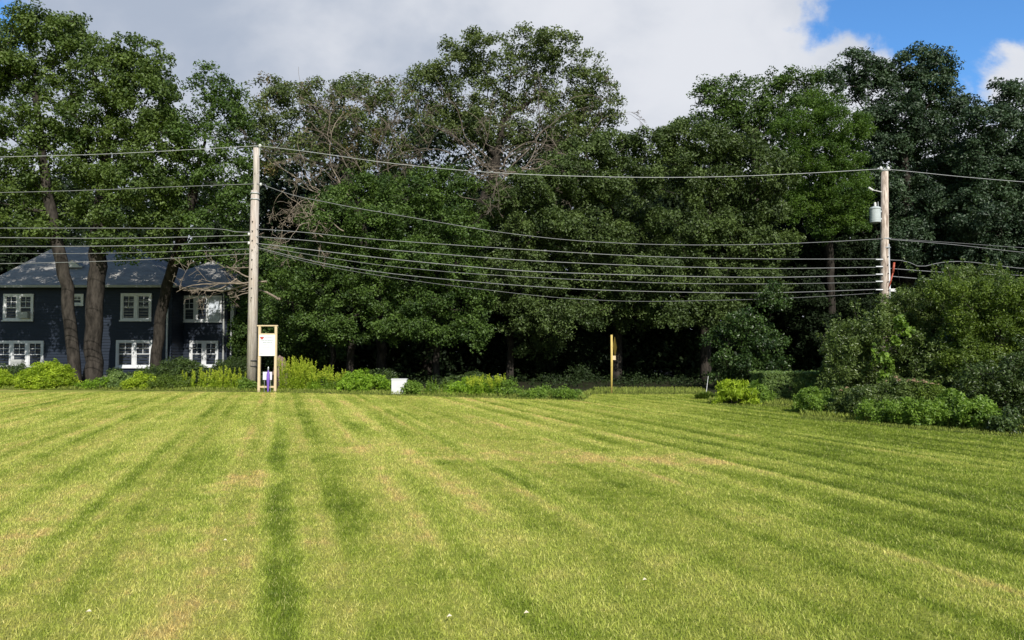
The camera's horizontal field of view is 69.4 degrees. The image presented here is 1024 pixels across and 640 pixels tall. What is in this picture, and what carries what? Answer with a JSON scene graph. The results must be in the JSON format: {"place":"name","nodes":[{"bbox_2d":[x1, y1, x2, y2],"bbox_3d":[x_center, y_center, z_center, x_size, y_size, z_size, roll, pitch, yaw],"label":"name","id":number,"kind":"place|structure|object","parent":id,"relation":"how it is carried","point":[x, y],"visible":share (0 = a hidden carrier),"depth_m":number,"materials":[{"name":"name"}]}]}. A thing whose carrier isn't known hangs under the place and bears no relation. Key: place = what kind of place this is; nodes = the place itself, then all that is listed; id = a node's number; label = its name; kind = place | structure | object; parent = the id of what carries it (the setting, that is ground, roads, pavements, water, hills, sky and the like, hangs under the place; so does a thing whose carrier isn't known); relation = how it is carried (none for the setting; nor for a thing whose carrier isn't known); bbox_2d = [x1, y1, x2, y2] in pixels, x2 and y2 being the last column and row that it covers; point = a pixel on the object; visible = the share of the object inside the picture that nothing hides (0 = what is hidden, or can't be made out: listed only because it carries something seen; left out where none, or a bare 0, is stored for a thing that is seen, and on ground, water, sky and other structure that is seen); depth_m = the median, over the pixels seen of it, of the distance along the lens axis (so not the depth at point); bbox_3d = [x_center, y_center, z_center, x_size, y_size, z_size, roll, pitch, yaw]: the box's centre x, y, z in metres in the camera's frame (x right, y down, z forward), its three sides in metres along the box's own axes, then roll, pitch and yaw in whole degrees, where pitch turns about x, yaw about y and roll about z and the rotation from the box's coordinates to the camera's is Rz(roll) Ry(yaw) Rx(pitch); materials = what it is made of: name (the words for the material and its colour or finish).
{"place":"outdoors","nodes":[
{"label":"outdoors","id":0,"kind":"place"},
{"bbox_2d":[0,354,1022,436],"bbox_3d":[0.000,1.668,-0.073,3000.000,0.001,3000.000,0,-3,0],"label":"ground","id":1,"kind":"structure","parent":0,"point":[589,384],"depth_m":35.42,"materials":[{"name":"green plant"}]},
{"bbox_2d":[0,369,18,387],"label":"leafy shrub","id":2,"kind":"object","parent":1,"relation":"on","point":[6,377],"visible":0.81,"depth_m":34.10,"materials":[{"name":"green plant"}]},
{"bbox_2d":[0,361,27,375],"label":"yew bush","id":3,"kind":"object","parent":1,"relation":"on","point":[13,369],"visible":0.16,"depth_m":37.17,"materials":[{"name":"green plant"}]},
{"bbox_2d":[0,0,82,383],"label":"oak tree","id":4,"kind":"object","parent":1,"relation":"on","point":[16,64],"visible":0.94,"depth_m":37.47,"materials":[{"name":"green plant"}]},
{"bbox_2d":[12,358,81,389],"bbox_3d":[-21.515,2.474,34.053,2.901,1.444,2.850,0,-3,0],"label":"leafy shrub","id":5,"kind":"object","parent":1,"relation":"on","point":[55,373],"visible":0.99,"depth_m":33.39,"materials":[{"name":"green plant"}]},
{"bbox_2d":[73,377,112,389],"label":"leafy shrub","id":6,"kind":"object","parent":1,"relation":"on","point":[91,384],"visible":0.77,"depth_m":33.24,"materials":[{"name":"green plant"}]},
{"bbox_2d":[19,10,200,383],"bbox_3d":[-21.588,-6.646,38.875,10.546,20.399,5.268,0,-3,0],"label":"oak tree","id":7,"kind":"object","parent":1,"relation":"on","point":[120,72],"visible":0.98,"depth_m":38.22,"materials":[{"name":"green plant"}]},
{"bbox_2d":[99,369,134,389],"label":"leafy shrub","id":8,"kind":"object","parent":1,"relation":"on","point":[118,376],"visible":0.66,"depth_m":33.69,"materials":[{"name":"green plant"}]},
{"bbox_2d":[101,366,134,379],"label":"yew bush","id":9,"kind":"object","parent":1,"relation":"on","point":[109,371],"visible":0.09,"depth_m":37.62,"materials":[{"name":"green plant"}]},
{"bbox_2d":[0,246,262,375],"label":"house","id":10,"kind":"structure","parent":1,"relation":"on","point":[31,326],"depth_m":44.08,"materials":[{"name":"wood"}]},
{"bbox_2d":[1,294,33,320],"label":"window","id":11,"kind":"structure","parent":10,"relation":"in","point":[20,315],"depth_m":44.01,"materials":[{"name":"white paint"}]},
{"bbox_2d":[0,341,43,367],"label":"window","id":12,"kind":"structure","parent":10,"relation":"in","point":[11,345],"depth_m":43.89,"materials":[{"name":"white paint"}]},
{"bbox_2d":[74,294,83,305],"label":"window","id":13,"kind":"structure","parent":10,"relation":"in","point":[81,296],"depth_m":44.02,"materials":[{"name":"white paint"}]},
{"bbox_2d":[115,340,152,367],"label":"window","id":14,"kind":"structure","parent":10,"relation":"in","point":[134,343],"depth_m":43.90,"materials":[{"name":"white paint"}]},
{"bbox_2d":[119,293,151,320],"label":"window","id":15,"kind":"structure","parent":10,"relation":"in","point":[136,317],"depth_m":44.02,"materials":[{"name":"white paint"}]},
{"bbox_2d":[183,296,221,322],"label":"window","id":16,"kind":"structure","parent":10,"relation":"in","point":[213,307],"depth_m":45.58,"materials":[{"name":"white paint"}]},
{"bbox_2d":[189,341,218,367],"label":"window","id":17,"kind":"structure","parent":10,"relation":"in","point":[203,348],"depth_m":45.49,"materials":[{"name":"white paint"}]},
{"bbox_2d":[119,371,157,389],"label":"leafy shrub","id":18,"kind":"object","parent":1,"relation":"on","point":[138,380],"visible":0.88,"depth_m":32.85,"materials":[{"name":"green plant"}]},
{"bbox_2d":[145,372,196,389],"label":"leafy shrub","id":19,"kind":"object","parent":1,"relation":"on","point":[165,380],"visible":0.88,"depth_m":32.96,"materials":[{"name":"green plant"}]},
{"bbox_2d":[132,356,210,385],"bbox_3d":[-16.949,2.557,36.854,3.519,1.564,3.713,2,-4,-44],"label":"yew bush","id":20,"kind":"object","parent":1,"relation":"on","point":[178,365],"visible":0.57,"depth_m":36.33,"materials":[{"name":"green plant"}]},
{"bbox_2d":[113,59,263,366],"bbox_3d":[-17.267,-5.230,39.693,7.715,17.616,4.822,-1,-3,12],"label":"oak tree","id":21,"kind":"object","parent":1,"relation":"on","point":[237,118],"visible":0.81,"depth_m":39.32,"materials":[{"name":"green plant"}]},
{"bbox_2d":[182,367,219,389],"bbox_3d":[-13.982,2.617,33.285,1.606,1.043,1.156,0,-3,0],"label":"goldenrod","id":22,"kind":"object","parent":1,"relation":"on","point":[205,375],"visible":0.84,"depth_m":33.24,"materials":[{"name":"green plant"}]},
{"bbox_2d":[208,366,246,390],"bbox_3d":[-12.578,2.563,32.888,1.707,1.116,1.161,0,-3,0],"label":"goldenrod","id":23,"kind":"object","parent":1,"relation":"on","point":[229,383],"visible":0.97,"depth_m":32.71,"materials":[{"name":"green plant"}]},
{"bbox_2d":[207,355,257,383],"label":"yew bush","id":24,"kind":"object","parent":1,"relation":"on","point":[236,363],"visible":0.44,"depth_m":38.37,"materials":[{"name":"green plant"}]},
{"bbox_2d":[236,377,256,390],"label":"leafy shrub","id":25,"kind":"object","parent":1,"relation":"on","point":[243,384],"visible":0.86,"depth_m":32.17,"materials":[{"name":"green plant"}]},
{"bbox_2d":[246,144,261,386],"bbox_3d":[-11.511,-2.312,33.126,0.618,11.237,0.485,0,-3,0],"label":"utility pole","id":26,"kind":"object","parent":1,"relation":"on","point":[252,347],"visible":0.98,"depth_m":32.98,"materials":[{"name":"brown wood"}]},
{"bbox_2d":[0,248,874,292],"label":"overhead wire","id":27,"kind":"object","parent":26,"relation":"attached to","point":[418,276],"visible":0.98,"depth_m":33.47,"materials":[{"name":"grey metal"}]},
{"bbox_2d":[0,241,1009,283],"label":"overhead wire","id":28,"kind":"object","parent":26,"relation":"attached to","point":[446,264],"visible":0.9,"depth_m":33.46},
{"bbox_2d":[0,235,1022,275],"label":"overhead wire","id":29,"kind":"object","parent":26,"relation":"attached to","point":[475,256],"visible":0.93,"depth_m":33.55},
{"bbox_2d":[0,183,1023,252],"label":"overhead wire","id":30,"kind":"object","parent":26,"relation":"attached to","point":[489,230],"visible":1,"depth_m":33.61,"materials":[{"name":"grey metal"}]},
{"bbox_2d":[6,228,1023,268],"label":"overhead wire","id":31,"kind":"object","parent":26,"relation":"attached to","point":[480,246],"visible":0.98,"depth_m":33.55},
{"bbox_2d":[9,146,1021,181],"bbox_3d":[1.363,-7.003,33.870,67.750,1.637,0.135,0,-3,-3],"label":"overhead wire","id":32,"kind":"object","parent":26,"relation":"attached to","point":[507,173],"visible":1,"depth_m":33.80,"materials":[{"name":"metal"}]},
{"bbox_2d":[259,249,871,301],"bbox_3d":[2.840,-2.038,33.906,28.974,2.364,0.032,0,-3,-3],"label":"overhead wire","id":33,"kind":"object","parent":26,"relation":"attached to","point":[557,297],"visible":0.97,"depth_m":33.81,"materials":[{"name":"grey metal"}]},
{"bbox_2d":[257,325,277,391],"bbox_3d":[-10.388,1.649,31.369,0.882,2.867,0.118,0,-3,0],"label":"sign frame","id":34,"kind":"object","parent":1,"relation":"on","point":[267,344],"visible":1,"depth_m":31.34,"materials":[{"name":"beige wood"}]},
{"bbox_2d":[263,372,271,390],"bbox_3d":[-10.294,2.628,31.128,0.382,0.890,0.028,0,-3,0],"label":"yard sign","id":35,"kind":"object","parent":1,"relation":"on","point":[264,375],"visible":0.75,"depth_m":31.13,"materials":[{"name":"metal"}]},
{"bbox_2d":[266,367,269,391],"bbox_3d":[-10.195,2.508,30.920,0.144,1.112,0.137,0,-3,0],"label":"purple stake","id":36,"kind":"object","parent":1,"relation":"on","point":[268,377],"visible":0.91,"depth_m":30.87,"materials":[{"name":"paint"}]},
{"bbox_2d":[272,355,287,387],"bbox_3d":[-10.640,2.486,33.922,0.722,1.748,0.671,2,-3,-42],"label":"boulder","id":37,"kind":"object","parent":1,"relation":"on","point":[281,360],"visible":0.24,"depth_m":33.73,"materials":[{"name":"brown stone"}]},
{"bbox_2d":[224,238,355,371],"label":"maple tree","id":38,"kind":"object","parent":1,"relation":"on","point":[299,350],"visible":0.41,"depth_m":43.62,"materials":[{"name":"green plant"}]},
{"bbox_2d":[277,355,305,391],"bbox_3d":[-9.630,2.300,32.148,1.382,1.577,1.127,0,-3,0],"label":"goldenrod","id":39,"kind":"object","parent":1,"relation":"on","point":[282,382],"visible":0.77,"depth_m":31.89,"materials":[{"name":"green plant"}]},
{"bbox_2d":[292,358,316,389],"bbox_3d":[-8.981,2.352,31.865,1.010,1.448,1.050,1,-3,-25],"label":"goldenrod","id":40,"kind":"object","parent":1,"relation":"on","point":[302,375],"visible":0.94,"depth_m":31.66,"materials":[{"name":"green plant"}]},
{"bbox_2d":[307,365,334,391],"bbox_3d":[-8.194,2.471,31.714,1.053,1.197,0.950,0,-3,0],"label":"goldenrod","id":41,"kind":"object","parent":1,"relation":"on","point":[315,383],"visible":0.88,"depth_m":31.56,"materials":[{"name":"green plant"}]},
{"bbox_2d":[236,67,421,371],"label":"oak tree","id":42,"kind":"object","parent":1,"relation":"on","point":[279,91],"visible":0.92,"depth_m":42.83,"materials":[{"name":"green plant"}]},
{"bbox_2d":[247,168,417,373],"bbox_3d":[-9.527,-2.213,38.894,7.317,11.462,9.793,2,-3,-31],"label":"maple tree","id":43,"kind":"object","parent":1,"relation":"on","point":[359,287],"visible":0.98,"depth_m":37.61,"materials":[{"name":"green plant"}]},
{"bbox_2d":[171,250,312,313],"bbox_3d":[-13.273,-1.893,37.733,8.246,3.486,4.394,2,-3,-36],"label":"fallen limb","id":44,"kind":"object","parent":43,"relation":"attached to","point":[233,268],"visible":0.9,"depth_m":36.89,"materials":[{"name":"green plant"}]},
{"bbox_2d":[324,368,346,389],"bbox_3d":[-7.465,2.550,31.391,0.962,1.011,0.918,0,-3,0],"label":"goldenrod","id":45,"kind":"object","parent":1,"relation":"on","point":[330,377],"visible":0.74,"depth_m":31.26,"materials":[{"name":"green plant"}]},
{"bbox_2d":[328,260,357,374],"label":"tree trunk","id":46,"kind":"object","parent":1,"relation":"on","point":[333,355],"visible":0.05,"depth_m":41.86,"materials":[{"name":"brown plant"}]},
{"bbox_2d":[335,368,390,392],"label":"leafy shrub","id":47,"kind":"object","parent":1,"relation":"on","point":[359,379],"visible":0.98,"depth_m":30.64,"materials":[{"name":"green plant"}]},
{"bbox_2d":[369,368,400,378],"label":"dark bush","id":48,"kind":"object","parent":1,"relation":"on","point":[388,375],"visible":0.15,"depth_m":35.97,"materials":[{"name":"green plant"}]},
{"bbox_2d":[391,378,407,393],"bbox_3d":[-4.511,2.655,29.662,0.630,0.606,0.330,0,-3,0],"label":"white box","id":49,"kind":"object","parent":1,"relation":"on","point":[396,384],"visible":0.86,"depth_m":29.51,"materials":[{"name":"paint"}]},
{"bbox_2d":[400,380,439,394],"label":"leafy shrub","id":50,"kind":"object","parent":1,"relation":"on","point":[410,386],"visible":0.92,"depth_m":28.85,"materials":[{"name":"green plant"}]},
{"bbox_2d":[368,161,513,383],"bbox_3d":[-3.212,-2.379,37.295,8.404,11.663,5.359,-1,-3,20],"label":"maple tree","id":51,"kind":"object","parent":1,"relation":"on","point":[421,327],"visible":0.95,"depth_m":37.25,"materials":[{"name":"green plant"}]},
{"bbox_2d":[426,376,465,394],"bbox_3d":[-2.623,2.571,29.100,1.674,0.767,1.114,0,-3,0],"label":"goldenrod","id":52,"kind":"object","parent":1,"relation":"on","point":[435,388],"visible":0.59,"depth_m":28.91,"materials":[{"name":"green plant"}]},
{"bbox_2d":[443,376,491,395],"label":"leafy shrub","id":53,"kind":"object","parent":1,"relation":"on","point":[454,387],"visible":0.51,"depth_m":28.49,"materials":[{"name":"green plant"}]},
{"bbox_2d":[439,368,503,387],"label":"dark bush","id":54,"kind":"object","parent":1,"relation":"on","point":[469,374],"visible":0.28,"depth_m":34.72,"materials":[{"name":"green plant"}]},
{"bbox_2d":[465,373,505,396],"bbox_3d":[-0.995,2.473,28.303,1.678,0.894,1.112,0,-3,0],"label":"goldenrod","id":55,"kind":"object","parent":1,"relation":"on","point":[472,384],"visible":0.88,"depth_m":28.11,"materials":[{"name":"green plant"}]},
{"bbox_2d":[488,376,521,396],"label":"leafy shrub","id":56,"kind":"object","parent":1,"relation":"on","point":[508,385],"visible":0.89,"depth_m":27.89,"materials":[{"name":"green plant"}]},
{"bbox_2d":[0,102,1023,378],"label":"background woods","id":57,"kind":"object","parent":1,"relation":"on","point":[650,350],"visible":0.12,"depth_m":48.56,"materials":[{"name":"green plant"}]},
{"bbox_2d":[0,384,1023,436],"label":"weeds","id":58,"kind":"object","parent":1,"relation":"on","point":[654,390],"visible":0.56,"depth_m":28.80,"materials":[{"name":"green plant"}]},
{"bbox_2d":[385,20,646,377],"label":"oak tree","id":59,"kind":"object","parent":1,"relation":"on","point":[432,73],"visible":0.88,"depth_m":46.04,"materials":[{"name":"green plant"}]},
{"bbox_2d":[436,126,603,380],"bbox_3d":[0.722,-3.326,39.424,6.376,13.724,8.045,-2,-3,37],"label":"maple tree","id":60,"kind":"object","parent":1,"relation":"on","point":[515,305],"visible":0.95,"depth_m":39.43,"materials":[{"name":"green plant"}]},
{"bbox_2d":[515,383,554,398],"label":"leafy shrub","id":61,"kind":"object","parent":1,"relation":"on","point":[542,391],"visible":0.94,"depth_m":26.61,"materials":[{"name":"green plant"}]},
{"bbox_2d":[506,297,610,377],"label":"maple tree","id":62,"kind":"object","parent":1,"relation":"on","point":[575,352],"visible":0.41,"depth_m":43.74,"materials":[{"name":"green plant"}]},
{"bbox_2d":[551,384,586,399],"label":"leafy shrub","id":63,"kind":"object","parent":1,"relation":"on","point":[567,392],"visible":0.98,"depth_m":25.90,"materials":[{"name":"green plant"}]},
{"bbox_2d":[257,362,953,387],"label":"undergrowth","id":64,"kind":"object","parent":1,"relation":"on","point":[631,378],"visible":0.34,"depth_m":39.00,"materials":[{"name":"green plant"}]},
{"bbox_2d":[610,335,616,392],"bbox_3d":[4.194,1.812,29.867,0.206,2.412,0.849,-1,-3,26],"label":"yellow post","id":65,"kind":"object","parent":1,"relation":"on","point":[613,346],"visible":0.86,"depth_m":29.54,"materials":[{"name":"paint"}]},
{"bbox_2d":[550,125,686,380],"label":"oak tree","id":66,"kind":"object","parent":1,"relation":"on","point":[619,305],"visible":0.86,"depth_m":40.68,"materials":[{"name":"green plant"}]},
{"bbox_2d":[695,391,717,398],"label":"ornamental grass","id":67,"kind":"object","parent":1,"relation":"on","point":[700,395],"depth_m":26.23,"materials":[{"name":"green plant"}]},
{"bbox_2d":[636,116,806,381],"bbox_3d":[11.321,-3.761,40.541,8.977,14.754,5.584,0,-3,-9],"label":"oak tree","id":68,"kind":"object","parent":1,"relation":"on","point":[705,229],"visible":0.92,"depth_m":39.70,"materials":[{"name":"green plant"}]},
{"bbox_2d":[709,378,761,405],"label":"bush","id":69,"kind":"object","parent":1,"relation":"on","point":[734,391],"visible":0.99,"depth_m":23.39,"materials":[{"name":"green plant"}]},
{"bbox_2d":[697,279,794,384],"bbox_3d":[10.516,0.759,33.167,3.950,5.017,3.611,1,-3,-29],"label":"maple tree","id":70,"kind":"object","parent":1,"relation":"on","point":[760,342],"visible":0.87,"depth_m":32.50,"materials":[{"name":"green plant"}]},
{"bbox_2d":[667,64,844,359],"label":"elm tree","id":71,"kind":"object","parent":1,"relation":"on","point":[731,110],"visible":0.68,"depth_m":51.21,"materials":[{"name":"green plant"}]},
{"bbox_2d":[747,379,777,403],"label":"daylily","id":72,"kind":"object","parent":1,"relation":"on","point":[764,393],"visible":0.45,"depth_m":23.73,"materials":[{"name":"green plant"}]},
{"bbox_2d":[750,370,831,400],"bbox_3d":[9.887,2.263,25.778,2.821,1.083,1.487,0,-3,0],"label":"clipped hedge","id":73,"kind":"object","parent":1,"relation":"on","point":[780,386],"visible":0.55,"depth_m":25.15,"materials":[{"name":"green plant"}]},
{"bbox_2d":[792,378,812,393],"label":"leafy shrub","id":74,"kind":"object","parent":1,"relation":"on","point":[802,385],"visible":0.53,"depth_m":24.46,"materials":[{"name":"green plant"}]},
{"bbox_2d":[790,385,836,414],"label":"flowering shrub","id":75,"kind":"object","parent":1,"relation":"on","point":[812,397],"visible":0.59,"depth_m":20.07,"materials":[{"name":"green plant"}]},
{"bbox_2d":[765,85,877,363],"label":"locust tree","id":76,"kind":"object","parent":1,"relation":"on","point":[827,139],"visible":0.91,"depth_m":41.83,"materials":[{"name":"green plant"}]},
{"bbox_2d":[764,218,901,359],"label":"maple tree","id":77,"kind":"object","parent":1,"relation":"on","point":[850,252],"visible":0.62,"depth_m":44.24,"materials":[{"name":"green plant"}]},
{"bbox_2d":[815,312,854,397],"bbox_3d":[10.477,1.272,24.026,1.159,3.089,1.001,0,-3,0],"label":"young tree","id":78,"kind":"object","parent":1,"relation":"on","point":[824,353],"visible":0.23,"depth_m":24.02,"materials":[{"name":"green plant"}]},
{"bbox_2d":[827,385,853,415],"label":"flowering shrub","id":79,"kind":"object","parent":1,"relation":"on","point":[835,401],"visible":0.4,"depth_m":19.18,"materials":[{"name":"green plant"}]},
{"bbox_2d":[840,384,909,418],"bbox_3d":[9.223,2.052,18.525,1.611,0.898,1.391,0,-3,0],"label":"flowering shrub","id":80,"kind":"object","parent":1,"relation":"on","point":[858,394],"visible":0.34,"depth_m":18.53,"materials":[{"name":"green plant"}]},
{"bbox_2d":[853,397,898,423],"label":"flowering shrub","id":81,"kind":"object","parent":1,"relation":"on","point":[877,413],"visible":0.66,"depth_m":17.38,"materials":[{"name":"green plant"}]},
{"bbox_2d":[868,166,895,350],"bbox_3d":[17.216,-1.927,34.524,1.287,10.603,0.591,1,-3,-15],"label":"utility pole","id":82,"kind":"object","parent":1,"relation":"on","point":[878,214],"visible":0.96,"depth_m":34.53,"materials":[{"name":"brown wood"}]},
{"bbox_2d":[0,245,869,283],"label":"overhead wire","id":83,"kind":"object","parent":82,"relation":"attached to","point":[384,265],"visible":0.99,"depth_m":33.39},
{"bbox_2d":[900,239,1023,247],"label":"overhead wire","id":84,"kind":"object","parent":82,"relation":"attached to","point":[962,243],"visible":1,"depth_m":34.80,"materials":[{"name":"grey metal"}]},
{"bbox_2d":[870,314,915,381],"bbox_3d":[10.679,1.248,20.683,1.292,2.837,0.573,0,-3,0],"label":"vine","id":85,"kind":"object","parent":1,"relation":"on","point":[905,329],"visible":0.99,"depth_m":20.62,"materials":[{"name":"green plant"}]},
{"bbox_2d":[874,373,930,402],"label":"flowering shrub","id":86,"kind":"object","parent":1,"relation":"on","point":[901,384],"visible":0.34,"depth_m":18.23,"materials":[{"name":"green plant"}]},
{"bbox_2d":[820,40,994,337],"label":"oak tree","id":87,"kind":"object","parent":1,"relation":"on","point":[922,214],"visible":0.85,"depth_m":45.07,"materials":[{"name":"green plant"}]},
{"bbox_2d":[814,253,1015,394],"bbox_3d":[12.318,0.355,22.000,6.259,4.762,3.569,0,-3,0],"label":"shrub","id":88,"kind":"object","parent":1,"relation":"on","point":[905,356],"visible":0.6,"depth_m":22.02,"materials":[{"name":"green plant"}]},
{"bbox_2d":[883,388,964,427],"bbox_3d":[9.547,1.995,16.784,1.628,0.916,1.675,2,-3,-41],"label":"flowering shrub","id":89,"kind":"object","parent":1,"relation":"on","point":[912,411],"visible":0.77,"depth_m":16.49,"materials":[{"name":"green plant"}]},
{"bbox_2d":[909,379,945,402],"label":"flowering shrub","id":90,"kind":"object","parent":1,"relation":"on","point":[931,390],"visible":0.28,"depth_m":17.81,"materials":[{"name":"green plant"}]},
{"bbox_2d":[939,391,1006,430],"bbox_3d":[10.060,1.977,16.117,1.423,0.837,1.384,0,-3,0],"label":"flowering shrub","id":91,"kind":"object","parent":1,"relation":"on","point":[972,412],"visible":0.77,"depth_m":15.79,"materials":[{"name":"green plant"}]},
{"bbox_2d":[923,259,1023,406],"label":"shrub","id":92,"kind":"object","parent":1,"relation":"on","point":[986,298],"visible":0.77,"depth_m":20.27,"materials":[{"name":"green plant"}]},
{"bbox_2d":[927,76,1023,346],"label":"oak tree","id":93,"kind":"object","parent":1,"relation":"on","point":[1004,196],"visible":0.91,"depth_m":42.69,"materials":[{"name":"green plant"}]},
{"bbox_2d":[951,334,1023,415],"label":"shrub","id":94,"kind":"object","parent":1,"relation":"on","point":[1009,391],"visible":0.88,"depth_m":17.85,"materials":[{"name":"green plant"}]},
{"bbox_2d":[984,406,1023,433],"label":"flowering shrub","id":95,"kind":"object","parent":1,"relation":"on","point":[1002,422],"visible":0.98,"depth_m":15.19,"materials":[{"name":"green plant"}]},
{"bbox_2d":[0,390,1023,639],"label":"lawn","id":96,"kind":"structure","parent":0,"point":[502,564],"depth_m":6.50,"materials":[{"name":"green plant"}]},
{"bbox_2d":[0,0,1023,345],"label":"sky","id":97,"kind":"structure","parent":0,"point":[656,50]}
]}

